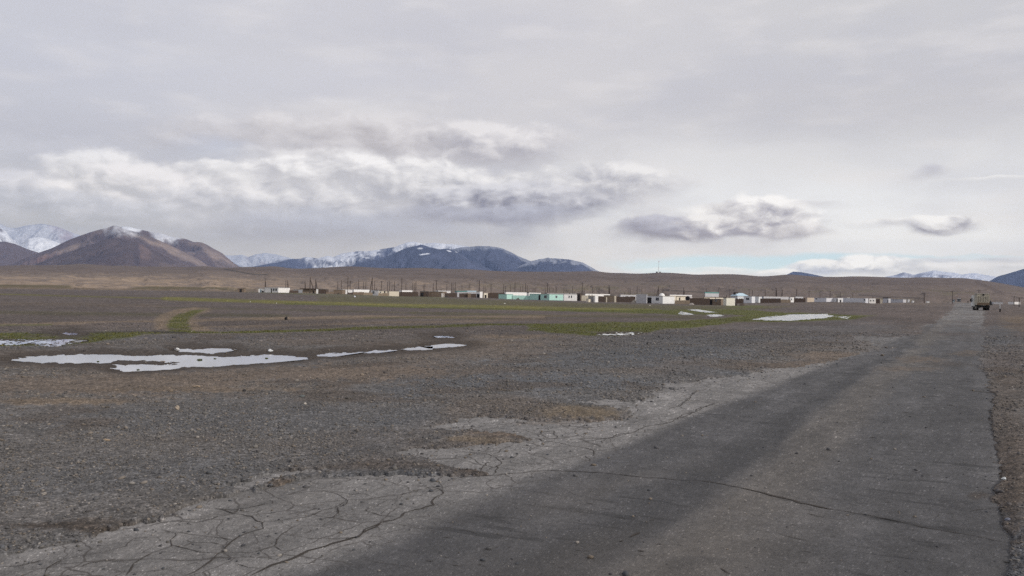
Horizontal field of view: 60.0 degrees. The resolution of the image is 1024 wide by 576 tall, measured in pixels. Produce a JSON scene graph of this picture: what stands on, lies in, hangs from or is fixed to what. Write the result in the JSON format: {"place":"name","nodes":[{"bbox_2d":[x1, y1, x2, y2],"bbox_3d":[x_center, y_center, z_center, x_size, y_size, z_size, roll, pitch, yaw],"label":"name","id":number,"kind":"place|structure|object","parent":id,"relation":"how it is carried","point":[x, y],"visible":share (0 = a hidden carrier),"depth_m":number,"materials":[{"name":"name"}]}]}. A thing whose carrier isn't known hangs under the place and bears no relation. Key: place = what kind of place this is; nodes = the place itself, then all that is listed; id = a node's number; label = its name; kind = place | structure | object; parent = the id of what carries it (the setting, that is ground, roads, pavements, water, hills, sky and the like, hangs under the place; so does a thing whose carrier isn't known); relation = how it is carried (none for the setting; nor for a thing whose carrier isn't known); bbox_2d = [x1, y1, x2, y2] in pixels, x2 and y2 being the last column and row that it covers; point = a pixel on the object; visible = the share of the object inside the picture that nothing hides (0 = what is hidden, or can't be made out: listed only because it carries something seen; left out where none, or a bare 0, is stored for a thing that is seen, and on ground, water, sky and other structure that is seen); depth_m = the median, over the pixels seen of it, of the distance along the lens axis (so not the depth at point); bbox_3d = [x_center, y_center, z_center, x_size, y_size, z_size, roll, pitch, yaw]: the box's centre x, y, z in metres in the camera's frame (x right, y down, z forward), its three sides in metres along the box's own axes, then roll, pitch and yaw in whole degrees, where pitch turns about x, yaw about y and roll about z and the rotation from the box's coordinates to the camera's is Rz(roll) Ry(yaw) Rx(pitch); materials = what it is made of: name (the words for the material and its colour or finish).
{"place":"outdoors","nodes":[
{"label":"outdoors","id":0,"kind":"place"},
{"bbox_2d":[0,229,17,244],"bbox_3d":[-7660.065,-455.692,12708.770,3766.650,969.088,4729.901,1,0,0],"label":"mountain","id":1,"kind":"structure","parent":0,"point":[5,236],"depth_m":13284.02,"materials":[{"name":"white snow"}]},
{"bbox_2d":[0,242,37,265],"bbox_3d":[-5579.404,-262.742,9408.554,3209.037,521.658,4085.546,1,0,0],"label":"mountain","id":2,"kind":"structure","parent":0,"point":[11,253],"depth_m":9619.41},
{"bbox_2d":[20,237,58,252],"bbox_3d":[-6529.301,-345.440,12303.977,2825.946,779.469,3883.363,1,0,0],"label":"mountain","id":3,"kind":"structure","parent":0,"point":[38,244],"depth_m":12585.76,"materials":[{"name":"white snow"}]},
{"bbox_2d":[0,224,80,245],"bbox_3d":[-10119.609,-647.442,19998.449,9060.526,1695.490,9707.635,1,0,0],"label":"mountain","id":4,"kind":"structure","parent":0,"point":[19,236],"depth_m":20401.40,"materials":[{"name":"white snow"}]},
{"bbox_2d":[9,226,207,266],"bbox_3d":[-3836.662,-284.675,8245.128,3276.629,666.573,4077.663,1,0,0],"label":"mountain","id":5,"kind":"structure","parent":0,"point":[161,247],"depth_m":8544.94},
{"bbox_2d":[36,238,187,266],"bbox_3d":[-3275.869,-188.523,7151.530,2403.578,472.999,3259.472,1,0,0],"label":"mountain","id":6,"kind":"structure","parent":0,"point":[117,252],"depth_m":7189.65,"materials":[{"name":"brown stone"}]},
{"bbox_2d":[121,226,238,267],"bbox_3d":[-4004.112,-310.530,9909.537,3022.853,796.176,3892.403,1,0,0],"label":"mountain","id":7,"kind":"structure","parent":0,"point":[207,255],"depth_m":10291.91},
{"bbox_2d":[225,253,292,266],"bbox_3d":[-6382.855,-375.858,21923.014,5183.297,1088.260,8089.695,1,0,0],"label":"mountain","id":8,"kind":"structure","parent":0,"point":[253,260],"depth_m":22632.93,"materials":[{"name":"white snow"}]},
{"bbox_2d":[254,242,468,268],"bbox_3d":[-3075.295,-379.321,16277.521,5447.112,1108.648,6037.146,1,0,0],"label":"mountain","id":9,"kind":"structure","parent":0,"point":[348,259],"depth_m":16842.07,"materials":[{"name":"white snow"}]},
{"bbox_2d":[353,245,491,270],"bbox_3d":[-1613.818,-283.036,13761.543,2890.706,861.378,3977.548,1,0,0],"label":"mountain","id":10,"kind":"structure","parent":0,"point":[420,256],"depth_m":13987.28,"materials":[{"name":"stone"}]},
{"bbox_2d":[451,246,529,270],"bbox_3d":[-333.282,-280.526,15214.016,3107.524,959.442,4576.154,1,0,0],"label":"mountain","id":11,"kind":"structure","parent":0,"point":[494,258],"depth_m":15460.66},
{"bbox_2d":[0,303,1012,575],"bbox_3d":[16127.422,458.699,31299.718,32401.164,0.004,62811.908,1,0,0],"label":"road","id":12,"kind":"structure","parent":0,"point":[706,491],"depth_m":7.38,"materials":[{"name":"grey asphalt"}]},
{"bbox_2d":[0,354,1008,575],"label":"road grit","id":13,"kind":"object","parent":12,"relation":"on","point":[625,573],"visible":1,"depth_m":7.40,"materials":[{"name":"gravel"}]},
{"bbox_2d":[970,293,989,309],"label":"truck","id":14,"kind":"object","parent":12,"relation":"on","point":[978,300],"visible":0.95,"depth_m":164.44,"materials":[{"name":"metal"}]},
{"bbox_2d":[0,288,1023,575],"bbox_3d":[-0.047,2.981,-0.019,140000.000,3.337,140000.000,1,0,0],"label":"ground","id":15,"kind":"structure","parent":0,"point":[56,312],"depth_m":18.01,"materials":[{"name":"grey gravel"}]},
{"bbox_2d":[0,339,86,346],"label":"puddle","id":16,"kind":"object","parent":15,"relation":"on","point":[60,342],"visible":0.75,"depth_m":27.00,"materials":[{"name":"grey liquid"}]},
{"bbox_2d":[12,354,307,371],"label":"puddle","id":17,"kind":"object","parent":15,"relation":"on","point":[192,361],"visible":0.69,"depth_m":21.01,"materials":[{"name":"grey liquid"}]},
{"bbox_2d":[176,348,236,353],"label":"puddle","id":18,"kind":"object","parent":15,"relation":"on","point":[212,350],"visible":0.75,"depth_m":24.54,"materials":[{"name":"grey liquid"}]},
{"bbox_2d":[237,288,245,291],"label":"mud hut","id":19,"kind":"object","parent":15,"relation":"on","point":[241,290],"visible":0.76,"depth_m":478.70,"materials":[{"name":"brown soil"}]},
{"bbox_2d":[264,287,289,292],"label":"house","id":20,"kind":"structure","parent":15,"relation":"on","point":[276,290],"depth_m":471.49,"materials":[{"name":"paint"}]},
{"bbox_2d":[300,288,315,292],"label":"house","id":21,"kind":"structure","parent":15,"relation":"on","point":[305,290],"depth_m":468.98,"materials":[{"name":"brown"}]},
{"bbox_2d":[318,289,328,293],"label":"shed","id":22,"kind":"structure","parent":15,"relation":"on","point":[322,291],"depth_m":452.18,"materials":[{"name":"brown"}]},
{"bbox_2d":[317,352,361,356],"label":"puddle","id":23,"kind":"object","parent":15,"relation":"on","point":[334,354],"visible":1,"depth_m":23.79,"materials":[{"name":"grey liquid"}]},
{"bbox_2d":[333,289,345,293],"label":"house","id":24,"kind":"structure","parent":15,"relation":"on","point":[335,291],"depth_m":444.17,"materials":[{"name":"brick"}]},
{"bbox_2d":[353,292,363,294],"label":"compound wall","id":25,"kind":"structure","parent":15,"relation":"on","point":[358,293],"depth_m":423.49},
{"bbox_2d":[352,289,369,292],"bbox_3d":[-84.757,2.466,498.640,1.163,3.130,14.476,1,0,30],"label":"house","id":26,"kind":"structure","parent":15,"relation":"on","point":[355,290],"depth_m":496.80,"materials":[{"name":"paint"}]},
{"bbox_2d":[371,288,378,295],"bbox_3d":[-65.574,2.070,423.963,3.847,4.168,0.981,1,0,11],"label":"house","id":27,"kind":"structure","parent":15,"relation":"on","point":[375,292],"depth_m":423.49,"materials":[{"name":"paint"}]},
{"bbox_2d":[365,350,397,352],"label":"puddle","id":28,"kind":"object","parent":15,"relation":"on","point":[377,351],"visible":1,"depth_m":25.26,"materials":[{"name":"grey liquid"}]},
{"bbox_2d":[378,293,388,295],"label":"compound wall","id":29,"kind":"structure","parent":15,"relation":"on","point":[383,294],"depth_m":419.41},
{"bbox_2d":[388,290,398,295],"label":"house","id":30,"kind":"structure","parent":15,"relation":"on","point":[393,293],"depth_m":428.94,"materials":[{"name":"paint"}]},
{"bbox_2d":[399,292,417,296],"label":"fence","id":31,"kind":"object","parent":15,"relation":"on","point":[412,294],"visible":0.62,"depth_m":436.88,"materials":[{"name":"brown"}]},
{"bbox_2d":[404,346,432,349],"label":"puddle","id":32,"kind":"object","parent":15,"relation":"on","point":[419,348],"visible":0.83,"depth_m":26.80,"materials":[{"name":"grey liquid"}]},
{"bbox_2d":[420,291,429,296],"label":"shed","id":33,"kind":"structure","parent":15,"relation":"on","point":[424,293],"depth_m":438.44,"materials":[{"name":"brown"}]},
{"bbox_2d":[0,303,865,345],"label":"grass","id":34,"kind":"structure","parent":15,"relation":"on","point":[326,329],"depth_m":44.83,"materials":[{"name":"plant"}]},
{"bbox_2d":[430,290,446,296],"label":"house","id":35,"kind":"structure","parent":15,"relation":"on","point":[437,293],"depth_m":439.65,"materials":[{"name":"brick"}]},
{"bbox_2d":[424,344,464,348],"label":"puddle","id":36,"kind":"object","parent":15,"relation":"on","point":[444,345],"visible":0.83,"depth_m":28.52,"materials":[{"name":"grey liquid"}]},
{"bbox_2d":[444,293,456,296],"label":"fence","id":37,"kind":"object","parent":15,"relation":"on","point":[452,294],"visible":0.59,"depth_m":423.80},
{"bbox_2d":[455,291,466,296],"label":"house","id":38,"kind":"structure","parent":15,"relation":"on","point":[457,292],"depth_m":449.59,"materials":[{"name":"paint"}]},
{"bbox_2d":[459,293,467,297],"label":"fence","id":39,"kind":"object","parent":15,"relation":"on","point":[463,294],"visible":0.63,"depth_m":424.16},
{"bbox_2d":[476,291,482,297],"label":"house","id":40,"kind":"structure","parent":15,"relation":"on","point":[479,294],"depth_m":425.55,"materials":[{"name":"paint"}]},
{"bbox_2d":[488,293,504,297],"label":"fence","id":41,"kind":"object","parent":15,"relation":"on","point":[493,295],"visible":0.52,"depth_m":439.68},
{"bbox_2d":[499,294,512,298],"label":"shed","id":42,"kind":"structure","parent":15,"relation":"on","point":[505,296],"depth_m":416.58,"materials":[{"name":"paint"}]},
{"bbox_2d":[504,292,526,295],"bbox_3d":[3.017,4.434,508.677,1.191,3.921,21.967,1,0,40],"label":"house","id":43,"kind":"structure","parent":15,"relation":"on","point":[520,293],"depth_m":507.91,"materials":[{"name":"paint"}]},
{"bbox_2d":[513,295,528,299],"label":"compound wall","id":44,"kind":"structure","parent":15,"relation":"on","point":[521,297],"depth_m":417.74,"materials":[{"name":"teal paint"}]},
{"bbox_2d":[526,292,540,295],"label":"house","id":45,"kind":"structure","parent":15,"relation":"on","point":[528,293],"depth_m":482.22,"materials":[{"name":"paint"}]},
{"bbox_2d":[529,294,562,299],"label":"house","id":46,"kind":"structure","parent":15,"relation":"on","point":[545,296],"depth_m":411.55,"materials":[{"name":"paint"}]},
{"bbox_2d":[545,293,576,297],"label":"house","id":47,"kind":"structure","parent":15,"relation":"on","point":[561,293],"depth_m":456.07,"materials":[{"name":"paint"}]},
{"bbox_2d":[563,294,576,300],"bbox_3d":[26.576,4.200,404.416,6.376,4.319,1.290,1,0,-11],"label":"house","id":48,"kind":"structure","parent":15,"relation":"on","point":[570,297],"depth_m":403.83,"materials":[{"name":"paint"}]},
{"bbox_2d":[577,293,581,300],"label":"shed","id":49,"kind":"structure","parent":15,"relation":"on","point":[579,295],"depth_m":413.98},
{"bbox_2d":[581,295,593,300],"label":"compound wall","id":50,"kind":"structure","parent":15,"relation":"on","point":[583,297],"depth_m":418.36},
{"bbox_2d":[585,294,609,295],"bbox_3d":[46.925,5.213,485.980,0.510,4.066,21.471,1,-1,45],"label":"house","id":51,"kind":"structure","parent":15,"relation":"on","point":[597,294],"depth_m":486.19,"materials":[{"name":"paint"}]},
{"bbox_2d":[598,296,603,301],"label":"compound wall","id":52,"kind":"structure","parent":15,"relation":"on","point":[600,298],"depth_m":369.92,"materials":[{"name":"brown"}]},
{"bbox_2d":[604,295,616,301],"bbox_3d":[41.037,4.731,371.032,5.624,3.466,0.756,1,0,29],"label":"house","id":53,"kind":"structure","parent":15,"relation":"on","point":[610,298],"depth_m":370.78,"materials":[{"name":"brick"}]},
{"bbox_2d":[598,332,638,334],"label":"puddle","id":54,"kind":"object","parent":15,"relation":"on","point":[618,333],"visible":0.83,"depth_m":38.72,"materials":[{"name":"grey liquid"}]},
{"bbox_2d":[616,296,634,301],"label":"compound wall","id":55,"kind":"structure","parent":15,"relation":"on","point":[625,299],"depth_m":381.65,"materials":[{"name":"brown brick"}]},
{"bbox_2d":[619,295,635,299],"bbox_3d":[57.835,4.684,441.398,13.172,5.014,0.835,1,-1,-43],"label":"house","id":56,"kind":"structure","parent":15,"relation":"on","point":[628,296],"depth_m":440.92,"materials":[{"name":"paint"}]},
{"bbox_2d":[636,294,647,302],"bbox_3d":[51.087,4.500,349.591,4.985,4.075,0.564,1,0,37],"label":"house annex","id":57,"kind":"object","parent":15,"relation":"on","point":[641,298],"visible":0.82,"depth_m":349.32,"materials":[{"name":"paint"}]},
{"bbox_2d":[647,296,674,303],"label":"house","id":58,"kind":"structure","parent":15,"relation":"on","point":[662,299],"depth_m":353.60,"materials":[{"name":"paint"}]},
{"bbox_2d":[676,296,685,299],"bbox_3d":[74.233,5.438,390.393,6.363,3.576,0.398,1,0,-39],"label":"house","id":59,"kind":"structure","parent":15,"relation":"on","point":[680,297],"depth_m":390.07,"materials":[{"name":"paint"}]},
{"bbox_2d":[675,300,689,303],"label":"compound wall","id":60,"kind":"structure","parent":15,"relation":"on","point":[682,301],"depth_m":345.43,"materials":[{"name":"beige concrete"}]},
{"bbox_2d":[678,311,692,314],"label":"puddle","id":61,"kind":"object","parent":15,"relation":"on","point":[683,313],"visible":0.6,"depth_m":88.54,"materials":[{"name":"grey liquid"}]},
{"bbox_2d":[690,298,709,304],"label":"compound wall","id":62,"kind":"structure","parent":15,"relation":"on","point":[700,301],"depth_m":332.32,"materials":[{"name":"brown brick"}]},
{"bbox_2d":[691,309,711,312],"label":"puddle","id":63,"kind":"object","parent":15,"relation":"on","point":[698,310],"visible":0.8,"depth_m":108.89,"materials":[{"name":"grey liquid"}]},
{"bbox_2d":[704,292,718,296],"bbox_3d":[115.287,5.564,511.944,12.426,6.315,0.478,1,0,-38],"label":"house","id":64,"kind":"structure","parent":15,"relation":"on","point":[711,294],"depth_m":511.47,"materials":[{"name":"paint"}]},
{"bbox_2d":[703,297,725,298],"bbox_3d":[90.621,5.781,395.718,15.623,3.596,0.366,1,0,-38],"label":"house","id":65,"kind":"structure","parent":15,"relation":"on","point":[714,297],"depth_m":395.60,"materials":[{"name":"paint"}]},
{"bbox_2d":[710,297,722,304],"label":"house","id":66,"kind":"structure","parent":15,"relation":"on","point":[715,301],"depth_m":332.06,"materials":[{"name":"brown"}]},
{"bbox_2d":[723,295,734,305],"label":"house","id":67,"kind":"structure","parent":15,"relation":"on","point":[728,301],"depth_m":326.54,"materials":[{"name":"paint"}]},
{"bbox_2d":[730,292,747,298],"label":"house","id":68,"kind":"structure","parent":15,"relation":"on","point":[735,295],"depth_m":486.70,"materials":[{"name":"paint"}]},
{"bbox_2d":[735,298,743,303],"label":"compound wall","id":69,"kind":"structure","parent":15,"relation":"on","point":[738,301],"depth_m":425.98,"materials":[{"name":"brown"}]},
{"bbox_2d":[744,296,754,302],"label":"house","id":70,"kind":"structure","parent":15,"relation":"on","point":[749,299],"depth_m":450.32,"materials":[{"name":"paint"}]},
{"bbox_2d":[755,297,761,302],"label":"house","id":71,"kind":"structure","parent":15,"relation":"on","point":[757,299],"depth_m":453.37,"materials":[{"name":"paint"}]},
{"bbox_2d":[760,298,780,302],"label":"compound wall","id":72,"kind":"structure","parent":15,"relation":"on","point":[771,300],"depth_m":422.16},
{"bbox_2d":[762,296,788,299],"bbox_3d":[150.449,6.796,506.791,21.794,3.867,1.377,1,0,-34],"label":"house","id":73,"kind":"structure","parent":15,"relation":"on","point":[770,297],"depth_m":505.36,"materials":[{"name":"paint"}]},
{"bbox_2d":[781,299,790,302],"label":"compound wall","id":74,"kind":"structure","parent":15,"relation":"on","point":[785,301],"depth_m":401.10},
{"bbox_2d":[752,314,832,320],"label":"puddle","id":75,"kind":"object","parent":15,"relation":"on","point":[790,317],"visible":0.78,"depth_m":79.24,"materials":[{"name":"grey liquid"}]},
{"bbox_2d":[794,298,804,301],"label":"compound wall","id":76,"kind":"structure","parent":15,"relation":"on","point":[799,299],"depth_m":432.60,"materials":[{"name":"brown"}]},
{"bbox_2d":[806,298,813,301],"bbox_3d":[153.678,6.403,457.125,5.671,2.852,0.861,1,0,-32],"label":"house","id":77,"kind":"structure","parent":15,"relation":"on","point":[809,299],"depth_m":456.47,"materials":[{"name":"paint"}]},
{"bbox_2d":[814,298,832,301],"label":"house","id":78,"kind":"structure","parent":15,"relation":"on","point":[823,299],"depth_m":463.95,"materials":[{"name":"paint"}]},
{"bbox_2d":[833,298,842,301],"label":"house","id":79,"kind":"structure","parent":15,"relation":"on","point":[837,299],"depth_m":462.92,"materials":[{"name":"paint"}]},
{"bbox_2d":[843,298,867,302],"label":"house","id":80,"kind":"structure","parent":15,"relation":"on","point":[862,300],"depth_m":464.14,"materials":[{"name":"paint"}]},
{"bbox_2d":[868,298,875,302],"bbox_3d":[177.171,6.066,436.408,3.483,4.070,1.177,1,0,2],"label":"house","id":81,"kind":"structure","parent":15,"relation":"on","point":[871,300],"depth_m":435.89,"materials":[{"name":"paint"}]},
{"bbox_2d":[883,297,890,302],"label":"house","id":82,"kind":"structure","parent":15,"relation":"on","point":[886,299],"depth_m":516.59,"materials":[{"name":"paint"}]},
{"bbox_2d":[891,299,905,302],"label":"house","id":83,"kind":"structure","parent":15,"relation":"on","point":[898,300],"depth_m":551.99,"materials":[{"name":"paint"}]},
{"bbox_2d":[0,264,1023,303],"bbox_3d":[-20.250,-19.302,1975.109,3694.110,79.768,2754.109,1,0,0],"label":"hills","id":84,"kind":"structure","parent":0,"point":[233,279],"depth_m":1372.34,"materials":[{"name":"brown soil"}]},
{"bbox_2d":[0,0,1023,276],"label":"sky","id":85,"kind":"structure","parent":0,"point":[825,138],"materials":[{"name":"grey"}]},
{"bbox_2d":[517,258,596,271],"bbox_3d":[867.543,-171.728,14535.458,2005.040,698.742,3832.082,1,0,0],"label":"mountain","id":86,"kind":"structure","parent":0,"point":[552,265],"depth_m":14885.40,"materials":[{"name":"blue stone"}]},
{"bbox_2d":[787,272,822,276],"bbox_3d":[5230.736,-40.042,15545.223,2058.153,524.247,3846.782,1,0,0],"label":"mountain","id":87,"kind":"structure","parent":0,"point":[799,273],"depth_m":16053.71,"materials":[{"name":"blue stone"}]},
{"bbox_2d":[887,270,995,280],"bbox_3d":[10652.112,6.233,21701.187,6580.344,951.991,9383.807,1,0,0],"label":"mountain","id":88,"kind":"structure","parent":0,"point":[941,274],"depth_m":22556.65,"materials":[{"name":"white snow"}]},
{"bbox_2d":[991,269,1023,286],"bbox_3d":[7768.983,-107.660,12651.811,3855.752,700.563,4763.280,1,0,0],"label":"mountain","id":89,"kind":"structure","parent":0,"point":[1015,278],"depth_m":12992.89,"materials":[{"name":"blue stone"}]}
]}

